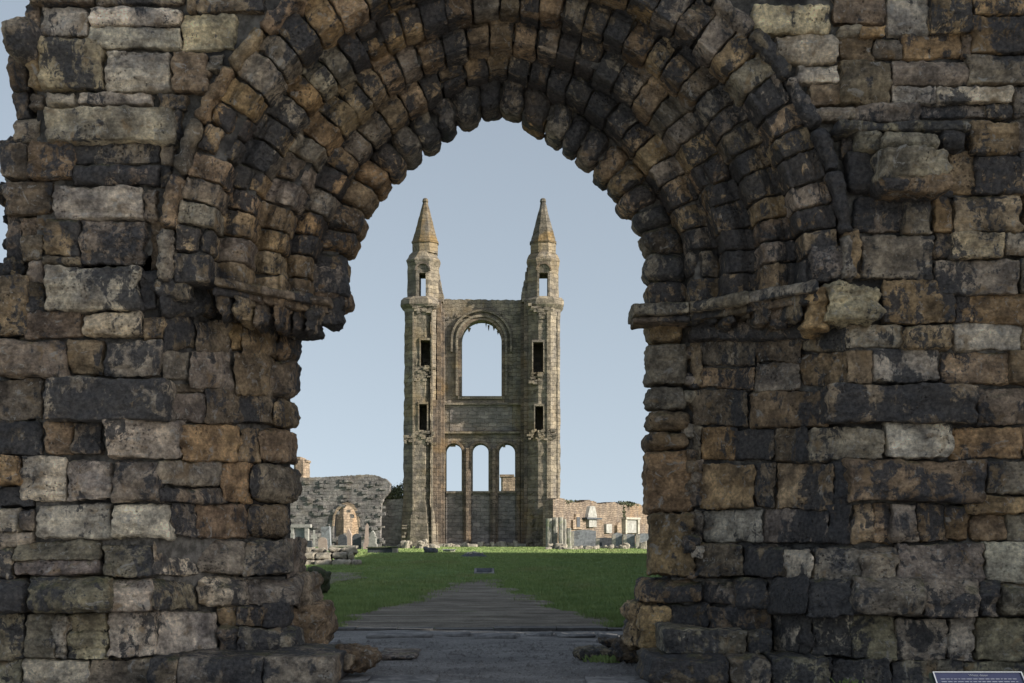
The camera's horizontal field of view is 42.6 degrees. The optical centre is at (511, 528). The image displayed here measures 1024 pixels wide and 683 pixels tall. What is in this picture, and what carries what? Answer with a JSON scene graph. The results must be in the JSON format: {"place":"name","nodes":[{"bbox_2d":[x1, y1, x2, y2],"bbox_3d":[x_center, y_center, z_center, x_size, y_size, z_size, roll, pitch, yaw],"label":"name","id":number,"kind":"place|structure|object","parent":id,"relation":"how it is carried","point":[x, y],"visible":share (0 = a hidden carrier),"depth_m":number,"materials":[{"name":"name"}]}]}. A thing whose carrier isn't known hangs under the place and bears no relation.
{"place":"outdoors","nodes":[
{"label":"outdoors","id":0,"kind":"place"},
{"bbox_2d":[308,566,330,593],"bbox_3d":[-4.600,1.216,30.829,0.678,0.718,0.790,0,0,0],"label":"mossy stump","id":1,"kind":"object","parent":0,"point":[325,585],"visible":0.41,"depth_m":30.63,"materials":[{"name":"plant"}]},
{"bbox_2d":[0,0,650,504],"label":"sky","id":2,"kind":"structure","parent":0,"point":[484,188],"materials":[{"name":"blue"}]},
{"bbox_2d":[330,572,368,583],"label":"side path","id":3,"kind":"structure","parent":0,"point":[343,575],"depth_m":42.02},
{"bbox_2d":[338,579,609,628],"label":"path","id":4,"kind":"structure","parent":0,"point":[476,604],"depth_m":23.96,"materials":[{"name":"grey stone"}]},
{"bbox_2d":[305,544,661,627],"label":"lawn","id":5,"kind":"structure","parent":0,"point":[487,576],"depth_m":43.81,"materials":[{"name":"green plant"}]},
{"bbox_2d":[290,524,311,540],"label":"framed monument","id":6,"kind":"object","parent":5,"relation":"on","point":[300,530],"visible":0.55,"depth_m":99.75,"materials":[{"name":"grey stone"}]},
{"bbox_2d":[294,457,310,477],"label":"tower stub","id":7,"kind":"object","parent":5,"relation":"on","point":[302,466],"visible":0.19,"depth_m":132.49,"materials":[{"name":"beige stone"}]},
{"bbox_2d":[307,540,312,546],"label":"gravestone","id":8,"kind":"object","parent":5,"relation":"on","point":[309,543],"visible":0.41,"depth_m":92.90,"materials":[{"name":"stone"}]},
{"bbox_2d":[311,530,316,546],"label":"gravestone","id":9,"kind":"object","parent":5,"relation":"on","point":[313,536],"visible":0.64,"depth_m":96.95,"materials":[{"name":"white stone"}]},
{"bbox_2d":[318,537,328,550],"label":"gravestone","id":10,"kind":"object","parent":5,"relation":"on","point":[322,542],"visible":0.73,"depth_m":91.93,"materials":[{"name":"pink stone"}]},
{"bbox_2d":[321,526,331,549],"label":"gravestone","id":11,"kind":"object","parent":5,"relation":"on","point":[326,532],"visible":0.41,"depth_m":97.73,"materials":[{"name":"grey stone"}]},
{"bbox_2d":[305,545,361,564],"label":"terrace wall","id":12,"kind":"structure","parent":5,"relation":"on","point":[321,556],"depth_m":56.53,"materials":[{"name":"grey stone"}]},
{"bbox_2d":[330,545,350,547],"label":"table tomb","id":13,"kind":"object","parent":5,"relation":"on","point":[341,546],"visible":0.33,"depth_m":88.00,"materials":[{"name":"stone"}]},
{"bbox_2d":[338,534,346,544],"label":"gravestone","id":14,"kind":"object","parent":5,"relation":"on","point":[342,539],"visible":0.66,"depth_m":98.93,"materials":[{"name":"stone"}]},
{"bbox_2d":[290,474,402,546],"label":"ruined wall","id":15,"kind":"structure","parent":5,"relation":"on","point":[319,503],"depth_m":113.00,"materials":[{"name":"grey stone"}]},
{"bbox_2d":[384,481,402,503],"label":"ivy clump","id":16,"kind":"object","parent":15,"relation":"attached to","point":[396,493],"visible":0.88,"depth_m":114.85,"materials":[{"name":"green plant"}]},
{"bbox_2d":[336,505,357,544],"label":"cloister wall","id":17,"kind":"structure","parent":5,"relation":"on","point":[345,522],"depth_m":124.78,"materials":[{"name":"beige stone"}]},
{"bbox_2d":[346,529,351,544],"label":"gravestone","id":18,"kind":"object","parent":5,"relation":"on","point":[349,537],"visible":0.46,"depth_m":103.83,"materials":[{"name":"beige stone"}]},
{"bbox_2d":[352,534,360,548],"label":"gravestone","id":19,"kind":"object","parent":5,"relation":"on","point":[356,539],"visible":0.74,"depth_m":99.50,"materials":[{"name":"stone"}]},
{"bbox_2d":[362,524,368,548],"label":"gravestone","id":20,"kind":"object","parent":5,"relation":"on","point":[366,543],"visible":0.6,"depth_m":99.73,"materials":[{"name":"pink stone"}]},
{"bbox_2d":[368,531,377,546],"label":"gravestone","id":21,"kind":"object","parent":5,"relation":"on","point":[372,540],"visible":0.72,"depth_m":98.74,"materials":[{"name":"white stone"}]},
{"bbox_2d":[366,547,398,552],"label":"table tomb","id":22,"kind":"object","parent":5,"relation":"on","point":[382,549],"visible":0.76,"depth_m":84.00,"materials":[{"name":"stone"}]},
{"bbox_2d":[404,541,408,548],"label":"fallen stone","id":23,"kind":"object","parent":5,"relation":"on","point":[406,543],"visible":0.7,"depth_m":103.27,"materials":[{"name":"beige stone"}]},
{"bbox_2d":[423,547,437,552],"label":"dark boulder","id":24,"kind":"object","parent":5,"relation":"on","point":[429,550],"visible":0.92,"depth_m":84.03,"materials":[{"name":"stone"}]},
{"bbox_2d":[442,543,451,546],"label":"fallen stone","id":25,"kind":"object","parent":5,"relation":"on","point":[447,545],"visible":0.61,"depth_m":112.00,"materials":[{"name":"beige stone"}]},
{"bbox_2d":[442,549,455,551],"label":"table tomb","id":26,"kind":"object","parent":5,"relation":"on","point":[448,550],"visible":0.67,"depth_m":87.94,"materials":[{"name":"grey stone"}]},
{"bbox_2d":[458,542,466,546],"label":"fallen stone","id":27,"kind":"object","parent":5,"relation":"on","point":[462,544],"visible":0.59,"depth_m":112.79,"materials":[{"name":"grey stone"}]},
{"bbox_2d":[467,543,477,546],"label":"fallen stone","id":28,"kind":"object","parent":5,"relation":"on","point":[472,545],"visible":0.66,"depth_m":112.01,"materials":[{"name":"beige stone"}]},
{"bbox_2d":[462,551,486,556],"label":"grave slab","id":29,"kind":"object","parent":5,"relation":"on","point":[472,554],"visible":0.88,"depth_m":72.47,"materials":[{"name":"stone"}]},
{"bbox_2d":[337,626,622,631],"bbox_3d":[-0.479,1.591,20.524,5.841,0.119,0.452,0,0,0],"label":"path edging","id":30,"kind":"object","parent":5,"relation":"on","point":[527,628],"visible":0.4,"depth_m":20.35,"materials":[{"name":"stone"}]},
{"bbox_2d":[400,198,563,546],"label":"cathedral gable","id":31,"kind":"structure","parent":5,"relation":"on","point":[520,415],"depth_m":114.80,"materials":[{"name":"beige stone"}]},
{"bbox_2d":[439,544,525,546],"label":"stones","id":32,"kind":"object","parent":5,"relation":"on","point":[519,545],"visible":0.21,"depth_m":114.60,"materials":[{"name":"grey stone"}]},
{"bbox_2d":[474,568,494,573],"bbox_3d":[-0.960,1.476,45.250,0.720,0.249,0.500,0,0,0],"label":"ground plaque","id":33,"kind":"object","parent":5,"relation":"on","point":[484,570],"visible":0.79,"depth_m":45.20,"materials":[{"name":"stone"}]},
{"bbox_2d":[496,541,505,546],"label":"fallen stone","id":34,"kind":"object","parent":5,"relation":"on","point":[501,543],"visible":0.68,"depth_m":112.40,"materials":[{"name":"grey stone"}]},
{"bbox_2d":[500,474,514,490],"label":"tower stub","id":35,"kind":"object","parent":5,"relation":"on","point":[507,482],"visible":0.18,"depth_m":150.40,"materials":[{"name":"beige stone"}]},
{"bbox_2d":[513,540,517,546],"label":"fallen stone","id":36,"kind":"object","parent":5,"relation":"on","point":[515,543],"visible":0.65,"depth_m":112.00,"materials":[{"name":"grey stone"}]},
{"bbox_2d":[554,543,561,548],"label":"fallen stone","id":37,"kind":"object","parent":5,"relation":"on","point":[557,545],"visible":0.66,"depth_m":99.34,"materials":[{"name":"beige stone"}]},
{"bbox_2d":[545,517,571,548],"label":"pier stump","id":38,"kind":"object","parent":5,"relation":"on","point":[553,536],"visible":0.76,"depth_m":100.78,"materials":[{"name":"stone"}]},
{"bbox_2d":[571,530,595,547],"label":"tomb enclosure","id":39,"kind":"object","parent":5,"relation":"on","point":[583,538],"visible":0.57,"depth_m":107.00,"materials":[{"name":"grey stone"}]},
{"bbox_2d":[543,498,647,546],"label":"precinct wall","id":40,"kind":"structure","parent":5,"relation":"on","point":[605,519],"depth_m":120.92,"materials":[{"name":"white stone"}]},
{"bbox_2d":[616,500,638,516],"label":"ivy clump","id":41,"kind":"object","parent":40,"relation":"attached to","point":[629,503],"visible":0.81,"depth_m":129.46,"materials":[{"name":"green plant"}]},
{"bbox_2d":[596,538,611,547],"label":"tomb enclosure","id":42,"kind":"object","parent":5,"relation":"on","point":[600,542],"visible":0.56,"depth_m":106.00,"materials":[{"name":"stone"}]},
{"bbox_2d":[612,532,621,547],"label":"tomb enclosure","id":43,"kind":"object","parent":5,"relation":"on","point":[617,539],"visible":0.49,"depth_m":105.00,"materials":[{"name":"grey stone"}]},
{"bbox_2d":[623,534,634,547],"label":"tomb enclosure","id":44,"kind":"object","parent":5,"relation":"on","point":[629,539],"visible":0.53,"depth_m":104.60,"materials":[{"name":"grey stone"}]},
{"bbox_2d":[635,533,648,547],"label":"tomb enclosure","id":45,"kind":"object","parent":5,"relation":"on","point":[643,537],"visible":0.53,"depth_m":104.00,"materials":[{"name":"grey stone"}]},
{"bbox_2d":[639,541,646,549],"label":"fallen stone","id":46,"kind":"object","parent":5,"relation":"on","point":[642,545],"visible":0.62,"depth_m":100.16,"materials":[{"name":"beige stone"}]},
{"bbox_2d":[328,629,641,682],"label":"forecourt","id":47,"kind":"structure","parent":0,"point":[358,637],"depth_m":16.44,"materials":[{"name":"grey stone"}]},
{"bbox_2d":[335,643,381,673],"bbox_3d":[-1.664,1.402,14.296,0.507,0.322,0.543,0,0,0],"label":"loose boulder","id":48,"kind":"object","parent":47,"relation":"on","point":[368,657],"visible":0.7,"depth_m":14.10,"materials":[{"name":"stone"}]},
{"bbox_2d":[381,648,420,659],"bbox_3d":[-1.419,1.577,16.582,0.491,0.082,1.064,0,0,0],"label":"loose boulder","id":49,"kind":"object","parent":47,"relation":"on","point":[397,653],"visible":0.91,"depth_m":16.31,"materials":[{"name":"stone"}]},
{"bbox_2d":[366,631,617,638],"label":"edging slabs","id":50,"kind":"structure","parent":47,"relation":"on","point":[376,635],"depth_m":19.24,"materials":[{"name":"stone"}]},
{"bbox_2d":[338,673,648,682],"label":"flagstones","id":51,"kind":"object","parent":47,"relation":"on","point":[373,678],"visible":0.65,"depth_m":13.82,"materials":[{"name":"stone"}]},
{"bbox_2d":[0,0,1023,682],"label":"stone gateway","id":52,"kind":"object","parent":47,"relation":"on","point":[818,204],"visible":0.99,"depth_m":13.53,"materials":[{"name":"stone"}]},
{"bbox_2d":[343,653,355,671],"bbox_3d":[-1.786,1.426,14.007,0.229,0.218,0.302,0,0,0],"label":"loose boulder","id":53,"kind":"object","parent":52,"relation":"on","point":[349,659],"visible":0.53,"depth_m":13.89,"materials":[{"name":"stone"}]},
{"bbox_2d":[572,645,613,659],"bbox_3d":[1.034,1.524,16.099,0.602,0.190,0.470,0,0,0],"label":"loose boulder","id":54,"kind":"object","parent":47,"relation":"on","point":[581,652],"visible":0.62,"depth_m":15.92,"materials":[{"name":"stone"}]},
{"bbox_2d":[598,637,617,646],"bbox_3d":[1.333,1.535,17.778,0.318,0.131,0.484,0,0,0],"label":"loose boulder","id":55,"kind":"object","parent":47,"relation":"on","point":[606,641],"visible":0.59,"depth_m":17.59,"materials":[{"name":"stone"}]},
{"bbox_2d":[612,635,637,663],"bbox_3d":[1.435,1.449,15.730,0.497,0.376,0.550,0,0,0],"label":"loose boulder","id":56,"kind":"object","parent":47,"relation":"on","point":[622,652],"visible":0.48,"depth_m":15.53,"materials":[{"name":"stone"}]},
{"bbox_2d":[582,654,863,682],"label":"weeds","id":57,"kind":"object","parent":47,"relation":"on","point":[602,658],"visible":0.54,"depth_m":15.69,"materials":[{"name":"green plant"}]},
{"bbox_2d":[928,672,1023,682],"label":"information panel","id":58,"kind":"object","parent":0,"point":[976,677],"visible":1,"depth_m":9.16,"materials":[{"name":"blue paint"}]}
]}

